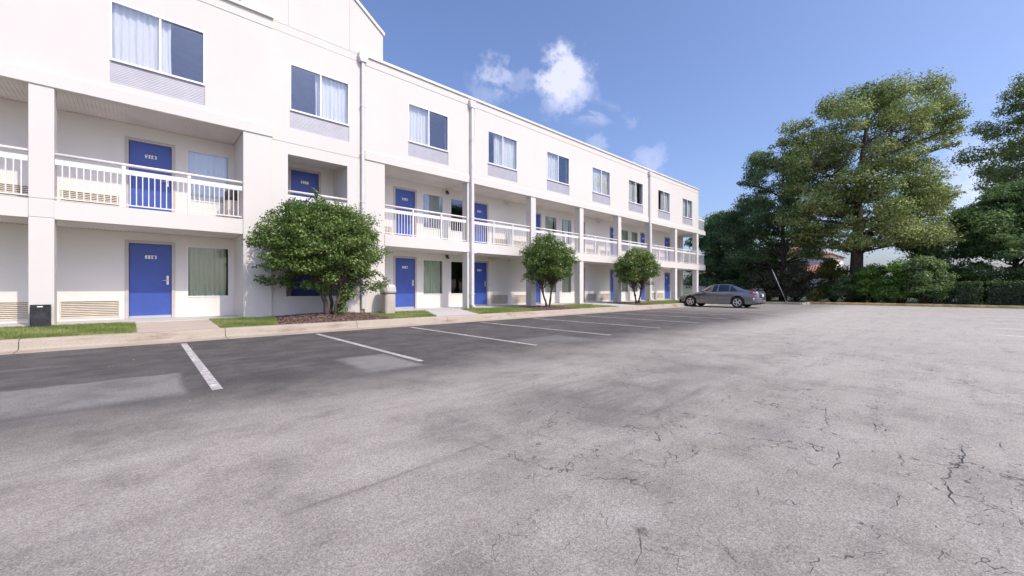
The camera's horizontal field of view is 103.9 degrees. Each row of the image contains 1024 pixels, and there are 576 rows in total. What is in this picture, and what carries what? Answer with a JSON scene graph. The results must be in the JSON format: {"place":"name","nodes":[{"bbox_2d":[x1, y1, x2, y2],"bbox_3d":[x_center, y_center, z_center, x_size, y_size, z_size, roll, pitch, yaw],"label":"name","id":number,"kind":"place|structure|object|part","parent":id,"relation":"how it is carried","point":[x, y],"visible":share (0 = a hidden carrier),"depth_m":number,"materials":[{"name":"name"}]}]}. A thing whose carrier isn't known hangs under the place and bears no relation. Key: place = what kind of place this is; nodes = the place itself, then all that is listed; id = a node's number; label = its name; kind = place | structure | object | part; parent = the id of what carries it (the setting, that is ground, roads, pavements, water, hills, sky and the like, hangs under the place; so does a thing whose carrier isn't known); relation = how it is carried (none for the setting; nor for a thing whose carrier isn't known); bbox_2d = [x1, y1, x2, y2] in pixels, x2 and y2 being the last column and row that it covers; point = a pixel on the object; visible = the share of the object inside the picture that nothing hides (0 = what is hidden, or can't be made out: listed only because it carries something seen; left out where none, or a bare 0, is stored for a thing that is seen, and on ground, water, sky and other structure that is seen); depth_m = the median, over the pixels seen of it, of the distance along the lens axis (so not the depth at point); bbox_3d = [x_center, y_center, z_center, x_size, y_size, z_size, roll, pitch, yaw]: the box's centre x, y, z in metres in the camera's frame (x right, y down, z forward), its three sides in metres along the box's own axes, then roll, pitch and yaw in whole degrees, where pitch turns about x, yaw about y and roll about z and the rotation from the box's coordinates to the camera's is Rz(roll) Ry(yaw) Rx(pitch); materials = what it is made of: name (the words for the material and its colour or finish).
{"place":"outdoors","nodes":[
{"label":"outdoors","id":0,"kind":"place"},
{"bbox_2d":[134,320,219,332],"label":"path","id":1,"kind":"structure","parent":0,"point":[170,325],"depth_m":9.54,"materials":[{"name":"concrete"}]},
{"bbox_2d":[0,299,677,327],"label":"walkway","id":2,"kind":"structure","parent":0,"point":[150,319],"depth_m":11.06,"materials":[{"name":"concrete"}]},
{"bbox_2d":[426,309,476,315],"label":"path","id":3,"kind":"structure","parent":0,"point":[449,312],"depth_m":14.86,"materials":[{"name":"concrete"}]},
{"bbox_2d":[75,308,844,509],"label":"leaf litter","id":4,"kind":"object","parent":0,"point":[490,406],"visible":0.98,"depth_m":3.77,"materials":[{"name":"brown plant"}]},
{"bbox_2d":[0,304,1023,575],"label":"parking lot","id":5,"kind":"structure","parent":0,"point":[894,446],"depth_m":2.79,"materials":[{"name":"grey asphalt"}]},
{"bbox_2d":[678,284,765,307],"bbox_3d":[12.864,0.418,24.825,2.150,1.405,4.880,0,0,-43],"label":"parked car","id":6,"kind":"object","parent":5,"relation":"on","point":[737,296],"visible":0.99,"depth_m":23.85,"materials":[{"name":"paint"}]},
{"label":"side window","id":7,"kind":"part","parent":6,"relation":"part of","materials":[{"name":"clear glass"}]},
{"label":"side window","id":8,"kind":"part","parent":6,"relation":"part of","materials":[{"name":"grey glass"}]},
{"bbox_2d":[594,303,635,305],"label":"path","id":9,"kind":"structure","parent":0,"point":[610,304],"depth_m":22.21,"materials":[{"name":"concrete"}]},
{"bbox_2d":[359,0,1023,288],"label":"sky","id":10,"kind":"structure","parent":0,"point":[684,91],"materials":[{"name":"blue"}]},
{"bbox_2d":[708,302,809,304],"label":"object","id":11,"kind":"structure","parent":0,"point":[801,303],"depth_m":28.61,"materials":[{"name":"concrete"}]},
{"bbox_2d":[775,247,845,296],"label":"tiled house","id":12,"kind":"structure","parent":0,"point":[814,263],"depth_m":57.49,"materials":[{"name":"white tile"}]},
{"bbox_2d":[683,290,1023,305],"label":"planting ground","id":13,"kind":"structure","parent":0,"point":[803,299],"depth_m":33.12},
{"bbox_2d":[698,272,724,285],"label":"shrub","id":14,"kind":"object","parent":13,"relation":"on","point":[710,275],"visible":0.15,"depth_m":39.81,"materials":[{"name":"green plant"}]},
{"bbox_2d":[683,210,760,288],"bbox_3d":[20.867,-3.331,41.596,7.124,9.304,7.440,0,0,-16],"label":"corner tree","id":15,"kind":"object","parent":13,"relation":"on","point":[710,232],"visible":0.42,"depth_m":39.80,"materials":[{"name":"green plant"}]},
{"bbox_2d":[726,267,762,287],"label":"shrub","id":16,"kind":"object","parent":13,"relation":"on","point":[743,280],"visible":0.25,"depth_m":36.56,"materials":[{"name":"green plant"}]},
{"bbox_2d":[701,197,796,281],"bbox_3d":[23.466,-3.899,39.300,8.675,10.431,8.228,0,0,-43],"label":"dark tree","id":17,"kind":"object","parent":13,"relation":"on","point":[736,229],"visible":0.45,"depth_m":38.21,"materials":[{"name":"green plant"}]},
{"bbox_2d":[746,268,785,300],"bbox_3d":[22.038,-0.357,34.989,3.109,2.857,3.151,0,0,-43],"label":"shrub","id":18,"kind":"object","parent":13,"relation":"on","point":[767,284],"visible":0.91,"depth_m":34.41,"materials":[{"name":"green plant"}]},
{"bbox_2d":[719,133,829,300],"bbox_3d":[23.239,-6.029,35.502,8.233,14.681,8.242,0,0,-43],"label":"slim tree","id":19,"kind":"object","parent":13,"relation":"on","point":[760,162],"visible":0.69,"depth_m":35.05,"materials":[{"name":"green plant"}]},
{"bbox_2d":[772,270,786,301],"bbox_3d":[20.915,-0.211,31.233,1.261,2.582,0.214,0,0,-4],"label":"leaning pole","id":20,"kind":"object","parent":13,"relation":"on","point":[779,286],"visible":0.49,"depth_m":31.25,"materials":[{"name":"grey metal"}]},
{"bbox_2d":[775,261,821,301],"bbox_3d":[23.554,-0.614,33.078,2.982,3.374,3.242,0,0,-43],"label":"shrub","id":21,"kind":"object","parent":13,"relation":"on","point":[797,278],"visible":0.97,"depth_m":32.74,"materials":[{"name":"green plant"}]},
{"bbox_2d":[805,288,827,301],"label":"shrub","id":22,"kind":"object","parent":13,"relation":"on","point":[814,295],"visible":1,"depth_m":30.73,"materials":[{"name":"green plant"}]},
{"bbox_2d":[814,256,853,301],"bbox_3d":[25.729,-0.751,31.799,3.197,3.650,2.918,0,0,-43],"label":"shrub","id":23,"kind":"object","parent":13,"relation":"on","point":[830,270],"visible":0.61,"depth_m":31.73,"materials":[{"name":"green plant"}]},
{"bbox_2d":[826,274,864,302],"bbox_3d":[25.339,-0.020,30.036,2.865,2.189,2.242,0,0,-1],"label":"shrub","id":24,"kind":"object","parent":13,"relation":"on","point":[842,285],"visible":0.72,"depth_m":29.90,"materials":[{"name":"green plant"}]},
{"bbox_2d":[847,263,889,302],"bbox_3d":[26.321,-0.393,29.278,3.264,2.929,2.552,0,0,6],"label":"shrub","id":25,"kind":"object","parent":13,"relation":"on","point":[869,275],"visible":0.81,"depth_m":28.84,"materials":[{"name":"green plant"}]},
{"bbox_2d":[767,67,973,302],"bbox_3d":[27.125,-7.599,31.500,12.600,17.844,12.271,0,0,-43],"label":"oak tree","id":26,"kind":"object","parent":13,"relation":"on","point":[900,223],"visible":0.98,"depth_m":29.32,"materials":[{"name":"green plant"}]},
{"bbox_2d":[870,285,907,302],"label":"shrub","id":27,"kind":"object","parent":13,"relation":"on","point":[890,289],"visible":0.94,"depth_m":27.37,"materials":[{"name":"green plant"}]},
{"bbox_2d":[873,257,926,303],"bbox_3d":[26.927,-0.575,27.961,3.105,3.330,2.504,0,0,18],"label":"shrub","id":28,"kind":"object","parent":13,"relation":"on","point":[897,274],"visible":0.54,"depth_m":27.60,"materials":[{"name":"green plant"}]},
{"bbox_2d":[902,242,957,302],"bbox_3d":[30.593,-1.284,29.412,3.347,5.363,2.992,0,0,-43],"label":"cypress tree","id":29,"kind":"object","parent":13,"relation":"on","point":[939,253],"visible":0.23,"depth_m":28.82,"materials":[{"name":"green plant"}]},
{"bbox_2d":[901,254,961,303],"bbox_3d":[27.819,-0.632,26.982,3.266,3.404,2.759,0,0,4],"label":"shrub","id":30,"kind":"object","parent":13,"relation":"on","point":[921,266],"visible":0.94,"depth_m":26.40,"materials":[{"name":"green plant"}]},
{"bbox_2d":[943,271,970,301],"bbox_3d":[34.725,-0.347,31.809,3.790,2.894,2.906,0,0,-23],"label":"shrub","id":31,"kind":"object","parent":13,"relation":"on","point":[953,297],"visible":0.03,"depth_m":31.10,"materials":[{"name":"green plant"}]},
{"bbox_2d":[954,279,983,304],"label":"hedge","id":32,"kind":"object","parent":13,"relation":"on","point":[969,294],"visible":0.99,"depth_m":24.96,"materials":[{"name":"green plant"}]},
{"bbox_2d":[942,178,1023,294],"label":"layered tree","id":33,"kind":"object","parent":13,"relation":"on","point":[994,217],"visible":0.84,"depth_m":27.49,"materials":[{"name":"green plant"}]},
{"bbox_2d":[944,71,1023,194],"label":"edge tree","id":34,"kind":"object","parent":13,"relation":"on","point":[999,174],"visible":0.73,"depth_m":34.90,"materials":[{"name":"green plant"}]},
{"bbox_2d":[979,272,1006,301],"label":"shrub","id":35,"kind":"object","parent":13,"relation":"on","point":[985,296],"visible":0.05,"depth_m":32.02,"materials":[{"name":"green plant"}]},
{"bbox_2d":[986,280,1023,305],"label":"hedge","id":36,"kind":"object","parent":13,"relation":"on","point":[1009,296],"visible":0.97,"depth_m":24.07,"materials":[{"name":"green plant"}]},
{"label":"lawn","id":37,"kind":"structure","parent":0,"visible":0},
{"bbox_2d":[30,304,51,326],"bbox_3d":[-10.314,0.604,8.766,0.294,0.512,0.206,0,0,-43],"label":"utility box","id":38,"kind":"object","parent":37,"relation":"on","point":[40,315],"visible":0.88,"depth_m":8.70,"materials":[{"name":"grey metal"}]},
{"label":"ground","id":39,"kind":"structure","parent":0,"visible":0},
{"bbox_2d":[0,0,704,325],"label":"motel building","id":40,"kind":"structure","parent":39,"relation":"on","point":[138,138],"depth_m":12.12,"materials":[{"name":"paint"}]},
{"bbox_2d":[125,240,174,318],"bbox_3d":[-10.107,-0.255,11.207,1.050,2.159,0.260,0,0,-43],"label":"door","id":41,"kind":"structure","parent":40,"relation":"in","point":[149,268],"depth_m":11.23,"materials":[{"name":"metal"}]},
{"bbox_2d":[125,136,174,211],"bbox_3d":[-10.137,-3.067,11.240,1.050,2.155,0.171,0,0,-43],"label":"door","id":42,"kind":"structure","parent":40,"relation":"in","point":[141,152],"depth_m":11.23,"materials":[{"name":"metal"}]},
{"bbox_2d":[110,0,204,85],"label":"window","id":43,"kind":"structure","parent":40,"relation":"in","point":[137,40],"depth_m":10.12,"materials":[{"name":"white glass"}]},
{"bbox_2d":[187,246,228,296],"bbox_3d":[-9.213,-0.505,12.150,1.028,1.490,0.188,0,0,-43],"label":"window","id":44,"kind":"structure","parent":40,"relation":"in","point":[206,266],"depth_m":12.16,"materials":[{"name":"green glass"}]},
{"bbox_2d":[187,150,228,203],"bbox_3d":[-9.210,-3.340,12.153,1.035,1.480,0.189,0,0,-43],"label":"window","id":45,"kind":"structure","parent":40,"relation":"in","point":[199,163],"depth_m":12.17,"materials":[{"name":"clear glass"}]},
{"bbox_2d":[223,190,237,218],"bbox_3d":[-8.395,-2.467,12.052,0.451,0.952,0.455,0,0,-43],"label":"litter bin","id":46,"kind":"object","parent":40,"relation":"attached to","point":[231,202],"visible":0.47,"depth_m":11.87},
{"bbox_2d":[288,252,320,295],"bbox_3d":[-7.215,-0.257,13.943,1.050,2.155,0.171,0,0,-43],"label":"door","id":47,"kind":"structure","parent":40,"relation":"in","point":[300,291],"depth_m":13.88,"materials":[{"name":"metal"}]},
{"bbox_2d":[288,166,320,217],"bbox_3d":[-7.226,-3.067,13.954,1.050,2.155,0.138,0,0,-43],"label":"door","id":48,"kind":"structure","parent":40,"relation":"in","point":[301,180],"depth_m":13.92,"materials":[{"name":"metal"}]},
{"bbox_2d":[290,63,348,126],"bbox_3d":[-6.234,-6.225,13.013,1.818,1.450,0.227,0,0,-43],"label":"window","id":49,"kind":"structure","parent":40,"relation":"in","point":[332,97],"depth_m":13.29,"materials":[{"name":"white glass"}]},
{"bbox_2d":[393,256,416,308],"bbox_3d":[-4.388,-0.255,16.497,1.050,2.159,0.260,0,0,-43],"label":"door","id":50,"kind":"structure","parent":40,"relation":"in","point":[404,270],"depth_m":16.56,"materials":[{"name":"metal"}]},
{"bbox_2d":[393,186,416,236],"bbox_3d":[-4.429,-3.067,16.541,1.050,2.155,0.138,0,0,-43],"label":"door","id":51,"kind":"structure","parent":40,"relation":"in","point":[402,197],"depth_m":16.52,"materials":[{"name":"metal"}]},
{"bbox_2d":[408,102,447,151],"bbox_3d":[-3.284,-6.225,15.606,1.788,1.450,0.228,0,0,-43],"label":"window","id":52,"kind":"structure","parent":40,"relation":"in","point":[418,119],"depth_m":15.45,"materials":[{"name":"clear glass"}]},
{"bbox_2d":[423,259,442,293],"bbox_3d":[-3.475,-0.505,17.456,1.018,1.490,0.188,0,0,-43],"label":"window","id":53,"kind":"structure","parent":40,"relation":"in","point":[431,268],"depth_m":17.47,"materials":[{"name":"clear glass"}]},
{"bbox_2d":[423,193,442,229],"bbox_3d":[-3.470,-3.340,17.462,1.018,1.480,0.189,0,0,-43],"label":"window","id":54,"kind":"structure","parent":40,"relation":"in","point":[431,203],"depth_m":17.51,"materials":[{"name":"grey glass"}]},
{"bbox_2d":[474,201,488,243],"bbox_3d":[-1.573,-3.067,19.183,1.050,2.155,0.138,0,0,-43],"label":"door","id":55,"kind":"structure","parent":40,"relation":"in","point":[481,210],"depth_m":19.23,"materials":[{"name":"metal"}]},
{"bbox_2d":[474,261,489,305],"bbox_3d":[-1.532,-0.255,19.138,1.050,2.159,0.260,0,0,-43],"label":"door","id":56,"kind":"structure","parent":40,"relation":"in","point":[481,268],"depth_m":19.27,"materials":[{"name":"metal"}]},
{"bbox_2d":[488,130,516,170],"bbox_3d":[-0.466,-6.225,18.212,1.788,1.450,0.227,0,0,-43],"label":"window","id":57,"kind":"structure","parent":40,"relation":"in","point":[504,148],"depth_m":18.38,"materials":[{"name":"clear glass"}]},
{"bbox_2d":[536,213,541,238],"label":"door","id":58,"kind":"structure","parent":40,"relation":"in","point":[538,215],"depth_m":21.97,"materials":[{"name":"metal"}]},
{"bbox_2d":[536,281,542,303],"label":"door","id":59,"kind":"structure","parent":40,"relation":"in","point":[538,291],"depth_m":21.97,"materials":[{"name":"metal"}]},
{"bbox_2d":[545,271,556,292],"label":"window","id":60,"kind":"structure","parent":40,"relation":"in","point":[547,289],"depth_m":22.68,"materials":[{"name":"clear glass"}]},
{"bbox_2d":[545,215,556,241],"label":"window","id":61,"kind":"structure","parent":40,"relation":"in","point":[548,220],"depth_m":22.69,"materials":[{"name":"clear glass"}]},
{"bbox_2d":[547,151,568,185],"bbox_3d":[2.340,-6.225,20.808,1.788,1.450,0.228,0,0,-43],"label":"window","id":62,"kind":"structure","parent":40,"relation":"in","point":[552,160],"depth_m":20.74,"materials":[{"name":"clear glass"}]},
{"bbox_2d":[562,275,571,292],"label":"window","id":63,"kind":"structure","parent":40,"relation":"in","point":[565,283],"depth_m":23.73,"materials":[{"name":"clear glass"}]},
{"bbox_2d":[563,219,571,244],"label":"window","id":64,"kind":"structure","parent":40,"relation":"in","point":[565,222],"depth_m":23.80,"materials":[{"name":"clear glass"}]},
{"bbox_2d":[574,267,584,301],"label":"door","id":65,"kind":"structure","parent":40,"relation":"in","point":[574,267],"depth_m":24.35,"materials":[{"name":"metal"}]},
{"bbox_2d":[574,220,584,251],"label":"door","id":66,"kind":"structure","parent":40,"relation":"in","point":[574,220],"depth_m":24.68,"materials":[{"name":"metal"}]},
{"bbox_2d":[592,166,609,196],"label":"window","id":67,"kind":"structure","parent":40,"relation":"in","point":[599,178],"depth_m":23.37,"materials":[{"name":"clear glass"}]},
{"bbox_2d":[609,269,612,300],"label":"door","id":68,"kind":"structure","parent":40,"relation":"in","point":[610,270],"depth_m":26.71,"materials":[{"name":"metal"}]},
{"bbox_2d":[609,226,612,255],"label":"door","id":69,"kind":"structure","parent":40,"relation":"in","point":[610,228],"depth_m":26.78,"materials":[{"name":"metal"}]},
{"bbox_2d":[621,280,627,291],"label":"window","id":70,"kind":"structure","parent":40,"relation":"in","point":[623,287],"depth_m":27.91,"materials":[{"name":"clear glass"}]},
{"bbox_2d":[621,229,627,251],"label":"window","id":71,"kind":"structure","parent":40,"relation":"in","point":[623,232],"depth_m":27.93,"materials":[{"name":"clear glass"}]},
{"bbox_2d":[631,231,637,248],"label":"window","id":72,"kind":"structure","parent":40,"relation":"in","point":[632,233],"depth_m":28.81,"materials":[{"name":"clear glass"}]},
{"bbox_2d":[629,179,642,205],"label":"window","id":73,"kind":"structure","parent":40,"relation":"in","point":[632,185],"depth_m":25.95,"materials":[{"name":"clear glass"}]},
{"bbox_2d":[640,285,644,299],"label":"door","id":74,"kind":"structure","parent":40,"relation":"in","point":[642,297],"depth_m":29.63,"materials":[{"name":"metal"}]},
{"bbox_2d":[640,232,644,249],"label":"door","id":75,"kind":"structure","parent":40,"relation":"in","point":[642,235],"depth_m":29.52,"materials":[{"name":"metal"}]},
{"bbox_2d":[658,189,669,212],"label":"window","id":76,"kind":"structure","parent":40,"relation":"in","point":[664,196],"depth_m":28.94,"materials":[{"name":"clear glass"}]},
{"bbox_2d":[664,272,670,298],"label":"door","id":77,"kind":"structure","parent":40,"relation":"in","point":[667,275],"depth_m":32.19,"materials":[{"name":"metal"}]},
{"bbox_2d":[664,236,670,261],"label":"door","id":78,"kind":"structure","parent":40,"relation":"in","point":[667,240],"depth_m":32.19,"materials":[{"name":"metal"}]},
{"bbox_2d":[682,198,692,218],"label":"window","id":79,"kind":"structure","parent":40,"relation":"in","point":[687,205],"depth_m":31.23,"materials":[{"name":"clear glass"}]},
{"bbox_2d":[0,303,719,354],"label":"kerb","id":80,"kind":"structure","parent":39,"relation":"on","point":[29,345],"depth_m":9.58,"materials":[{"name":"concrete"}]},
{"bbox_2d":[810,302,1023,308],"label":"end kerb","id":81,"kind":"structure","parent":39,"relation":"on","point":[939,305],"depth_m":25.18,"materials":[{"name":"concrete"}]},
{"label":"lawn","id":82,"kind":"structure","parent":0,"visible":0},
{"bbox_2d":[380,284,396,313],"bbox_3d":[-4.296,0.348,13.895,0.480,1.014,0.485,0,0,-43],"label":"litter bin","id":83,"kind":"object","parent":82,"relation":"on","point":[387,293],"visible":0.83,"depth_m":13.72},
{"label":"lawn","id":84,"kind":"structure","parent":0,"visible":0},
{"bbox_2d":[0,300,680,339],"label":"grass","id":85,"kind":"structure","parent":84,"relation":"on","point":[66,329],"depth_m":9.45,"materials":[{"name":"green plant"}]},
{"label":"bed soil","id":86,"kind":"structure","parent":0,"visible":0},
{"bbox_2d":[278,314,393,324],"bbox_3d":[-5.471,0.838,12.028,3.200,0.158,2.110,0,0,-43],"label":"mulch bed","id":87,"kind":"object","parent":86,"relation":"on","point":[302,317],"visible":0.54,"depth_m":11.43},
{"bbox_2d":[242,187,392,314],"bbox_3d":[-5.474,-1.016,11.787,4.162,3.830,2.458,0,0,-43],"label":"ornamental tree","id":88,"kind":"object","parent":87,"relation":"on","point":[294,244],"visible":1,"depth_m":11.40,"materials":[{"name":"green plant"}]},
{"bbox_2d":[275,302,652,324],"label":"mulch chips","id":89,"kind":"object","parent":87,"relation":"on","point":[320,315],"visible":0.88,"depth_m":11.86,"materials":[{"name":"brown wood"}]},
{"bbox_2d":[525,306,579,309],"bbox_3d":[1.577,0.871,18.546,2.700,0.093,2.110,0,0,-43],"label":"mulch bed","id":90,"kind":"object","parent":86,"relation":"on","point":[549,308],"visible":0.48,"depth_m":18.14,"materials":[{"name":"brown wood"}]},
{"bbox_2d":[519,231,580,306],"bbox_3d":[1.761,-0.865,18.411,3.185,3.645,2.567,0,0,-43],"label":"ornamental tree","id":91,"kind":"object","parent":90,"relation":"on","point":[539,269],"visible":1,"depth_m":17.85,"materials":[{"name":"green plant"}]},
{"bbox_2d":[612,302,653,304],"bbox_3d":[7.119,0.879,23.672,2.600,0.075,2.110,0,0,-43],"label":"mulch bed","id":92,"kind":"object","parent":86,"relation":"on","point":[634,304],"visible":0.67,"depth_m":23.31,"materials":[{"name":"brown wood"}]},
{"bbox_2d":[612,246,661,303],"bbox_3d":[7.458,-0.738,23.587,3.324,3.493,2.712,0,0,-43],"label":"ornamental tree","id":93,"kind":"object","parent":92,"relation":"on","point":[631,262],"visible":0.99,"depth_m":23.08,"materials":[{"name":"green plant"}]}
]}

